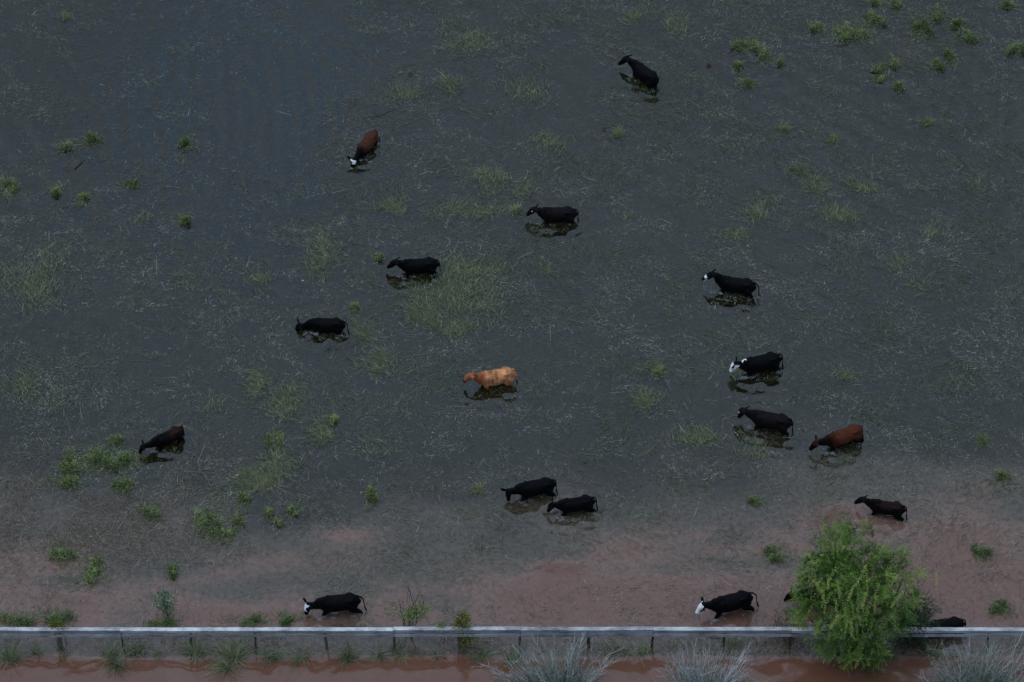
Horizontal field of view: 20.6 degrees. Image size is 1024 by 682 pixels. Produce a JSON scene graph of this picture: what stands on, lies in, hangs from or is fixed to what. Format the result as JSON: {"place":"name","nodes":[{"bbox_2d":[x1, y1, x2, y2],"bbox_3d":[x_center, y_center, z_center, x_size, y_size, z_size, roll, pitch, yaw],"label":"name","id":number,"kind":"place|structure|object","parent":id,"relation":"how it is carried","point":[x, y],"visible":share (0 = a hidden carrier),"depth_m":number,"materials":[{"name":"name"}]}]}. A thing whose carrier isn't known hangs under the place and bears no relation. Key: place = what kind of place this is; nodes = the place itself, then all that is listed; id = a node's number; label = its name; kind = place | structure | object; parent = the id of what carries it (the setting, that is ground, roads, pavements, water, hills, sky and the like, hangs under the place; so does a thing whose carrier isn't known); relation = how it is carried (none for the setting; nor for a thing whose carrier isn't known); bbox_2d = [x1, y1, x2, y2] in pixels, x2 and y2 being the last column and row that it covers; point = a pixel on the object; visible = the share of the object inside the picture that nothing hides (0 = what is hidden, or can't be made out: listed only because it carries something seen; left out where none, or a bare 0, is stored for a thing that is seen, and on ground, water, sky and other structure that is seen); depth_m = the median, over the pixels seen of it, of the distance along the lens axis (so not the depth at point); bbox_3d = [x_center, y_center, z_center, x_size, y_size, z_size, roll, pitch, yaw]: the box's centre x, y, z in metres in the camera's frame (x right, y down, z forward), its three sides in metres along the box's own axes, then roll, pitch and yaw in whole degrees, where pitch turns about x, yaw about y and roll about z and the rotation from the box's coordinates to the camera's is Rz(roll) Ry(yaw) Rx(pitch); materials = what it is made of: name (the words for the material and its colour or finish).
{"place":"outdoors","nodes":[
{"label":"outdoors","id":0,"kind":"place"},
{"bbox_2d":[0,0,1023,519],"bbox_3d":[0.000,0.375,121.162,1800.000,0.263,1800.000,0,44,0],"label":"water","id":1,"kind":"structure","parent":0,"point":[296,22],"depth_m":127.10,"materials":[{"name":"liquid"}]},
{"bbox_2d":[0,633,33,670],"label":"grass tussock","id":2,"kind":"object","parent":1,"relation":"on","point":[9,655],"depth_m":108.08,"materials":[{"name":"plant"}]},
{"bbox_2d":[48,618,67,648],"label":"vine","id":3,"kind":"object","parent":1,"relation":"on","point":[59,624],"visible":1,"depth_m":107.89,"materials":[{"name":"plant"}]},
{"bbox_2d":[87,638,141,680],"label":"grass tussock","id":4,"kind":"object","parent":1,"relation":"on","point":[111,656],"depth_m":107.91,"materials":[{"name":"plant"}]},
{"bbox_2d":[138,426,185,457],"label":"cow","id":5,"kind":"object","parent":1,"relation":"on","point":[167,437],"visible":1,"depth_m":116.02},
{"bbox_2d":[175,633,220,663],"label":"grass tussock","id":6,"kind":"object","parent":1,"relation":"on","point":[191,650],"depth_m":108.32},
{"bbox_2d":[201,633,258,680],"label":"grass tussock","id":7,"kind":"object","parent":1,"relation":"on","point":[233,654],"depth_m":107.98,"materials":[{"name":"plant"}]},
{"bbox_2d":[246,645,293,671],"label":"grass tussock","id":8,"kind":"object","parent":1,"relation":"on","point":[279,655],"depth_m":108.12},
{"bbox_2d":[275,635,320,677],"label":"grass tussock","id":9,"kind":"object","parent":1,"relation":"on","point":[298,656],"depth_m":108.07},
{"bbox_2d":[294,317,349,343],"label":"cow","id":10,"kind":"object","parent":1,"relation":"on","point":[336,325],"visible":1,"depth_m":120.88},
{"bbox_2d":[326,638,371,670],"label":"grass tussock","id":11,"kind":"object","parent":1,"relation":"on","point":[346,657],"depth_m":108.07,"materials":[{"name":"plant"}]},
{"bbox_2d":[347,129,380,169],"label":"cow","id":12,"kind":"object","parent":1,"relation":"on","point":[368,142],"visible":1,"depth_m":129.44},
{"bbox_2d":[361,638,397,666],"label":"grass tussock","id":13,"kind":"object","parent":1,"relation":"on","point":[381,654],"depth_m":108.18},
{"bbox_2d":[375,637,410,655],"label":"grass tussock","id":14,"kind":"object","parent":1,"relation":"on","point":[400,645],"depth_m":108.42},
{"bbox_2d":[389,642,413,665],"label":"grass tussock","id":15,"kind":"object","parent":1,"relation":"on","point":[400,655],"depth_m":108.15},
{"bbox_2d":[388,584,432,637],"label":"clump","id":16,"kind":"object","parent":1,"relation":"on","point":[413,613],"visible":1,"depth_m":108.07,"materials":[{"name":"green plant"}]},
{"bbox_2d":[387,257,441,284],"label":"cow","id":17,"kind":"object","parent":1,"relation":"on","point":[429,265],"visible":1,"depth_m":123.49},
{"bbox_2d":[414,648,450,666],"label":"grass tussock","id":18,"kind":"object","parent":1,"relation":"on","point":[439,656],"depth_m":108.25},
{"bbox_2d":[448,609,483,649],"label":"sapling","id":19,"kind":"object","parent":1,"relation":"on","point":[465,642],"visible":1,"depth_m":107.85,"materials":[{"name":"green plant"}]},
{"bbox_2d":[463,641,496,668],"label":"grass tussock","id":20,"kind":"object","parent":1,"relation":"on","point":[483,652],"depth_m":108.13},
{"bbox_2d":[463,366,517,396],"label":"cow","id":21,"kind":"object","parent":1,"relation":"on","point":[486,379],"visible":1,"depth_m":118.40},
{"bbox_2d":[0,626,1023,648],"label":"guardrail","id":22,"kind":"object","parent":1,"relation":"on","point":[339,631],"visible":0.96,"depth_m":107.80,"materials":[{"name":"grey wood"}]},
{"bbox_2d":[500,639,534,673],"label":"grass tussock","id":23,"kind":"object","parent":1,"relation":"on","point":[512,654],"depth_m":108.12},
{"bbox_2d":[500,477,557,500],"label":"cow","id":24,"kind":"object","parent":1,"relation":"on","point":[543,485],"visible":1,"depth_m":113.77},
{"bbox_2d":[475,620,623,681],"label":"dry bush","id":25,"kind":"object","parent":1,"relation":"on","point":[557,676],"visible":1,"depth_m":107.01,"materials":[{"name":"grey plant"}]},
{"bbox_2d":[526,204,579,232],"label":"cow","id":26,"kind":"object","parent":1,"relation":"on","point":[566,214],"visible":1,"depth_m":125.94},
{"bbox_2d":[547,494,597,515],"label":"cow","id":27,"kind":"object","parent":1,"relation":"on","point":[585,502],"visible":1,"depth_m":113.17},
{"bbox_2d":[595,636,635,670],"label":"grass tussock","id":28,"kind":"object","parent":1,"relation":"on","point":[612,650],"depth_m":108.31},
{"bbox_2d":[618,55,658,98],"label":"cow","id":29,"kind":"object","parent":1,"relation":"on","point":[642,72],"visible":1,"depth_m":133.12},
{"bbox_2d":[624,636,658,665],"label":"grass tussock","id":30,"kind":"object","parent":1,"relation":"on","point":[643,649],"depth_m":108.37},
{"bbox_2d":[639,636,770,681],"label":"dry bush","id":31,"kind":"object","parent":1,"relation":"on","point":[690,676],"visible":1,"depth_m":106.89,"materials":[{"name":"grey plant"}]},
{"bbox_2d":[695,590,758,618],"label":"cow","id":32,"kind":"object","parent":1,"relation":"on","point":[732,602],"visible":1,"depth_m":109.20},
{"bbox_2d":[702,269,759,306],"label":"cow","id":33,"kind":"object","parent":1,"relation":"on","point":[746,287],"visible":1,"depth_m":122.56},
{"bbox_2d":[720,637,751,650],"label":"grass tussock","id":34,"kind":"object","parent":1,"relation":"on","point":[736,644],"depth_m":108.60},
{"bbox_2d":[729,352,783,385],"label":"cow","id":35,"kind":"object","parent":1,"relation":"on","point":[751,365],"visible":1,"depth_m":118.95},
{"bbox_2d":[737,406,793,443],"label":"cow","id":36,"kind":"object","parent":1,"relation":"on","point":[781,423],"visible":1,"depth_m":116.51},
{"bbox_2d":[765,604,810,650],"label":"shrub","id":37,"kind":"object","parent":1,"relation":"on","point":[781,625],"visible":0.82,"depth_m":108.67,"materials":[{"name":"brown plant"}]},
{"bbox_2d":[783,587,833,606],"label":"cow","id":38,"kind":"object","parent":1,"relation":"on","point":[788,596],"visible":0.2,"depth_m":109.60},
{"bbox_2d":[804,549,853,569],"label":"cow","id":39,"kind":"object","parent":1,"relation":"on","point":[805,562],"visible":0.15,"depth_m":111.06},
{"bbox_2d":[809,424,863,451],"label":"cow","id":40,"kind":"object","parent":1,"relation":"on","point":[849,434],"visible":1,"depth_m":115.79},
{"bbox_2d":[781,506,937,674],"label":"mesquite tree","id":41,"kind":"object","parent":1,"relation":"on","point":[843,592],"visible":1,"depth_m":106.31,"materials":[{"name":"green plant"}]},
{"bbox_2d":[854,495,906,520],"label":"cow","id":42,"kind":"object","parent":1,"relation":"on","point":[896,509],"visible":1,"depth_m":113.10},
{"bbox_2d":[871,640,903,671],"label":"grass tussock","id":43,"kind":"object","parent":1,"relation":"on","point":[891,656],"depth_m":108.19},
{"bbox_2d":[883,581,948,650],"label":"shrub","id":44,"kind":"object","parent":1,"relation":"on","point":[922,620],"visible":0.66,"depth_m":107.87,"materials":[{"name":"green plant"}]},
{"bbox_2d":[917,640,956,669],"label":"grass tussock","id":45,"kind":"object","parent":1,"relation":"on","point":[932,650],"depth_m":108.25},
{"bbox_2d":[923,616,965,638],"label":"cow","id":46,"kind":"object","parent":1,"relation":"on","point":[953,621],"visible":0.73,"depth_m":108.50},
{"bbox_2d":[915,631,1023,681],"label":"dry bush","id":47,"kind":"object","parent":1,"relation":"on","point":[973,675],"visible":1,"depth_m":106.82,"materials":[{"name":"grey plant"}]},
{"bbox_2d":[0,45,1023,681],"bbox_3d":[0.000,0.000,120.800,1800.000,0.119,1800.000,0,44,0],"label":"ground","id":48,"kind":"structure","parent":0,"point":[290,581],"depth_m":111.53,"materials":[{"name":"soil"}]},
{"bbox_2d":[0,174,20,206],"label":"weed clump","id":49,"kind":"object","parent":48,"relation":"on","point":[7,181],"visible":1,"depth_m":127.91,"materials":[{"name":"green plant"}]},
{"bbox_2d":[0,612,39,626],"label":"weed clump","id":50,"kind":"object","parent":48,"relation":"on","point":[27,621],"visible":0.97,"depth_m":109.42,"materials":[{"name":"green plant"}]},
{"bbox_2d":[18,641,43,661],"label":"grass tussock","id":51,"kind":"object","parent":48,"relation":"on","point":[40,652],"depth_m":108.24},
{"bbox_2d":[43,186,68,196],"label":"weed clump","id":52,"kind":"object","parent":48,"relation":"on","point":[57,190],"visible":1,"depth_m":127.57,"materials":[{"name":"green plant"}]},
{"bbox_2d":[42,609,76,626],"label":"weed clump","id":53,"kind":"object","parent":48,"relation":"on","point":[55,616],"visible":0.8,"depth_m":109.48,"materials":[{"name":"green plant"}]},
{"bbox_2d":[46,545,77,566],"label":"weed clump","id":54,"kind":"object","parent":48,"relation":"on","point":[70,553],"visible":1,"depth_m":111.81,"materials":[{"name":"green plant"}]},
{"bbox_2d":[59,141,72,161],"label":"weed clump","id":55,"kind":"object","parent":48,"relation":"on","point":[64,146],"visible":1,"depth_m":129.91,"materials":[{"name":"green plant"}]},
{"bbox_2d":[57,474,81,490],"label":"weed clump","id":56,"kind":"object","parent":48,"relation":"on","point":[71,481],"visible":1,"depth_m":114.68,"materials":[{"name":"green plant"}]},
{"bbox_2d":[55,446,87,475],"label":"weed clump","id":57,"kind":"object","parent":48,"relation":"on","point":[65,466],"visible":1,"depth_m":115.24,"materials":[{"name":"green plant"}]},
{"bbox_2d":[77,192,89,204],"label":"weed clump","id":58,"kind":"object","parent":48,"relation":"on","point":[84,195],"visible":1,"depth_m":127.39,"materials":[{"name":"green plant"}]},
{"bbox_2d":[82,563,104,586],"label":"weed clump","id":59,"kind":"object","parent":48,"relation":"on","point":[89,576],"visible":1,"depth_m":111.10,"materials":[{"name":"green plant"}]},
{"bbox_2d":[77,130,113,143],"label":"weed clump","id":60,"kind":"object","parent":48,"relation":"on","point":[93,136],"visible":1,"depth_m":130.36,"materials":[{"name":"green plant"}]},
{"bbox_2d":[88,555,104,568],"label":"weed clump","id":61,"kind":"object","parent":48,"relation":"on","point":[94,560],"visible":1,"depth_m":111.50,"materials":[{"name":"green plant"}]},
{"bbox_2d":[82,446,122,473],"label":"weed clump","id":62,"kind":"object","parent":48,"relation":"on","point":[106,458],"visible":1,"depth_m":115.56,"materials":[{"name":"green plant"}]},
{"bbox_2d":[106,434,133,446],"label":"weed clump","id":63,"kind":"object","parent":48,"relation":"on","point":[118,438],"visible":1,"depth_m":116.41,"materials":[{"name":"green plant"}]},
{"bbox_2d":[109,476,135,492],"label":"weed clump","id":64,"kind":"object","parent":48,"relation":"on","point":[123,483],"visible":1,"depth_m":114.58,"materials":[{"name":"green plant"}]},
{"bbox_2d":[122,176,140,188],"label":"weed clump","id":65,"kind":"object","parent":48,"relation":"on","point":[132,182],"visible":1,"depth_m":128.12,"materials":[{"name":"green plant"}]},
{"bbox_2d":[123,638,145,656],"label":"grass tussock","id":66,"kind":"object","parent":48,"relation":"on","point":[137,650],"depth_m":108.24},
{"bbox_2d":[115,450,153,466],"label":"weed clump","id":67,"kind":"object","parent":48,"relation":"on","point":[126,457],"visible":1,"depth_m":115.65,"materials":[{"name":"green plant"}]},
{"bbox_2d":[140,504,161,518],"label":"weed clump","id":68,"kind":"object","parent":48,"relation":"on","point":[152,513],"visible":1,"depth_m":113.43,"materials":[{"name":"green plant"}]},
{"bbox_2d":[149,645,171,660],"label":"grass tussock","id":69,"kind":"object","parent":48,"relation":"on","point":[156,651],"depth_m":108.29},
{"bbox_2d":[145,615,179,626],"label":"weed clump","id":70,"kind":"object","parent":48,"relation":"on","point":[168,620],"visible":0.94,"depth_m":109.34,"materials":[{"name":"green plant"}]},
{"bbox_2d":[150,586,177,615],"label":"sapling","id":71,"kind":"object","parent":48,"relation":"on","point":[167,606],"visible":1,"depth_m":109.17,"materials":[{"name":"green plant"}]},
{"bbox_2d":[166,562,180,579],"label":"weed clump","id":72,"kind":"object","parent":48,"relation":"on","point":[173,568],"visible":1,"depth_m":111.21,"materials":[{"name":"green plant"}]},
{"bbox_2d":[175,135,192,150],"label":"weed clump","id":73,"kind":"object","parent":48,"relation":"on","point":[186,140],"visible":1,"depth_m":130.13,"materials":[{"name":"green plant"}]},
{"bbox_2d":[177,216,191,232],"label":"weed clump","id":74,"kind":"object","parent":48,"relation":"on","point":[184,218],"visible":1,"depth_m":126.20,"materials":[{"name":"green plant"}]},
{"bbox_2d":[188,504,228,541],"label":"weed clump","id":75,"kind":"object","parent":48,"relation":"on","point":[202,518],"visible":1,"depth_m":112.97,"materials":[{"name":"green plant"}]},
{"bbox_2d":[217,524,234,539],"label":"weed clump","id":76,"kind":"object","parent":48,"relation":"on","point":[224,532],"visible":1,"depth_m":112.67,"materials":[{"name":"green plant"}]},
{"bbox_2d":[230,513,245,524],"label":"weed clump","id":77,"kind":"object","parent":48,"relation":"on","point":[236,518],"visible":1,"depth_m":113.15,"materials":[{"name":"green plant"}]},
{"bbox_2d":[238,491,258,505],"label":"weed clump","id":78,"kind":"object","parent":48,"relation":"on","point":[243,496],"visible":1,"depth_m":114.06,"materials":[{"name":"green plant"}]},
{"bbox_2d":[239,611,264,626],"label":"weed clump","id":79,"kind":"object","parent":48,"relation":"on","point":[254,618],"visible":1,"depth_m":109.42,"materials":[{"name":"green plant"}]},
{"bbox_2d":[237,467,283,490],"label":"grass tuft","id":80,"kind":"object","parent":48,"relation":"on","point":[258,485],"visible":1,"depth_m":114.97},
{"bbox_2d":[262,429,286,462],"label":"weed clump","id":81,"kind":"object","parent":48,"relation":"on","point":[268,438],"visible":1,"depth_m":116.36,"materials":[{"name":"green plant"}]},
{"bbox_2d":[278,611,295,626],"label":"weed clump","id":82,"kind":"object","parent":48,"relation":"on","point":[288,618],"visible":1,"depth_m":109.41,"materials":[{"name":"green plant"}]},
{"bbox_2d":[303,592,366,616],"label":"cow","id":83,"kind":"object","parent":48,"relation":"on","point":[349,601],"visible":1,"depth_m":109.26},
{"bbox_2d":[364,484,384,501],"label":"weed clump","id":84,"kind":"object","parent":48,"relation":"on","point":[370,491],"visible":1,"depth_m":114.20,"materials":[{"name":"green plant"}]},
{"bbox_2d":[0,0,1023,633],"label":"drowned grass","id":85,"kind":"structure","parent":48,"relation":"on","point":[416,312],"depth_m":124.00,"materials":[{"name":"plant"}]},
{"bbox_2d":[0,0,1023,626],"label":"floating straw","id":86,"kind":"object","parent":48,"relation":"on","point":[628,276],"visible":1,"depth_m":123.11,"materials":[{"name":"plant"}]},
{"bbox_2d":[0,395,1023,663],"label":"brown stalks","id":87,"kind":"object","parent":48,"relation":"on","point":[114,533],"visible":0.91,"depth_m":112.41,"materials":[{"name":"plant"}]},
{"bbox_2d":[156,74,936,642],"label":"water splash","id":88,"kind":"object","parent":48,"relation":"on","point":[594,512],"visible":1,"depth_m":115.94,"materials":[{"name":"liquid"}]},
{"bbox_2d":[634,395,658,407],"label":"grass tuft","id":89,"kind":"object","parent":48,"relation":"on","point":[647,400],"visible":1,"depth_m":118.09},
{"bbox_2d":[649,364,667,387],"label":"weed clump","id":90,"kind":"object","parent":48,"relation":"on","point":[658,370],"visible":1,"depth_m":119.37,"materials":[{"name":"green plant"}]},
{"bbox_2d":[725,37,760,50],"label":"weed clump","id":91,"kind":"object","parent":48,"relation":"on","point":[739,44],"visible":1,"depth_m":135.32,"materials":[{"name":"green plant"}]},
{"bbox_2d":[725,77,760,88],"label":"weed clump","id":92,"kind":"object","parent":48,"relation":"on","point":[747,79],"visible":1,"depth_m":133.38,"materials":[{"name":"green plant"}]},
{"bbox_2d":[746,493,760,505],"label":"weed clump","id":93,"kind":"object","parent":48,"relation":"on","point":[753,499],"visible":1,"depth_m":113.98,"materials":[{"name":"green plant"}]},
{"bbox_2d":[757,46,770,67],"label":"weed clump","id":94,"kind":"object","parent":48,"relation":"on","point":[764,51],"visible":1,"depth_m":134.85,"materials":[{"name":"green plant"}]},
{"bbox_2d":[758,542,786,562],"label":"weed clump","id":95,"kind":"object","parent":48,"relation":"on","point":[768,548],"visible":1,"depth_m":111.84,"materials":[{"name":"green plant"}]},
{"bbox_2d":[805,21,823,35],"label":"weed clump","id":96,"kind":"object","parent":48,"relation":"on","point":[814,27],"visible":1,"depth_m":136.34,"materials":[{"name":"green plant"}]},
{"bbox_2d":[827,21,876,44],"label":"weed clump","id":97,"kind":"object","parent":48,"relation":"on","point":[849,36],"visible":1,"depth_m":135.93,"materials":[{"name":"green plant"}]},
{"bbox_2d":[863,11,887,26],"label":"weed clump","id":98,"kind":"object","parent":48,"relation":"on","point":[877,17],"visible":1,"depth_m":136.81,"materials":[{"name":"green plant"}]},
{"bbox_2d":[866,62,889,74],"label":"weed clump","id":99,"kind":"object","parent":48,"relation":"on","point":[881,66],"visible":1,"depth_m":134.03,"materials":[{"name":"green plant"}]},
{"bbox_2d":[900,12,942,37],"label":"weed clump","id":100,"kind":"object","parent":48,"relation":"on","point":[920,23],"visible":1,"depth_m":136.40,"materials":[{"name":"green plant"}]},
{"bbox_2d":[920,57,949,71],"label":"weed clump","id":101,"kind":"object","parent":48,"relation":"on","point":[937,63],"visible":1,"depth_m":134.33,"materials":[{"name":"green plant"}]},
{"bbox_2d":[927,4,946,31],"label":"weed clump","id":102,"kind":"object","parent":48,"relation":"on","point":[936,14],"visible":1,"depth_m":136.94,"materials":[{"name":"green plant"}]},
{"bbox_2d":[943,17,973,29],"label":"weed clump","id":103,"kind":"object","parent":48,"relation":"on","point":[956,21],"visible":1,"depth_m":136.58,"materials":[{"name":"green plant"}]},
{"bbox_2d":[951,27,990,42],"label":"weed clump","id":104,"kind":"object","parent":48,"relation":"on","point":[970,36],"visible":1,"depth_m":135.82,"materials":[{"name":"green plant"}]},
{"bbox_2d":[971,541,993,556],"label":"weed clump","id":105,"kind":"object","parent":48,"relation":"on","point":[982,550],"visible":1,"depth_m":112.00,"materials":[{"name":"green plant"}]},
{"bbox_2d":[988,598,1009,614],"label":"weed clump","id":106,"kind":"object","parent":48,"relation":"on","point":[1003,606],"visible":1,"depth_m":109.89,"materials":[{"name":"green plant"}]},
{"bbox_2d":[993,468,1009,478],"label":"weed clump","id":107,"kind":"object","parent":48,"relation":"on","point":[1000,474],"visible":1,"depth_m":114.98,"materials":[{"name":"green plant"}]},
{"bbox_2d":[990,0,1020,10],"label":"weed clump","id":108,"kind":"object","parent":48,"relation":"on","point":[1006,3],"visible":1,"depth_m":137.65,"materials":[{"name":"green plant"}]},
{"bbox_2d":[1000,42,1023,55],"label":"weed clump","id":109,"kind":"object","parent":48,"relation":"on","point":[1012,48],"visible":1,"depth_m":135.04,"materials":[{"name":"green plant"}]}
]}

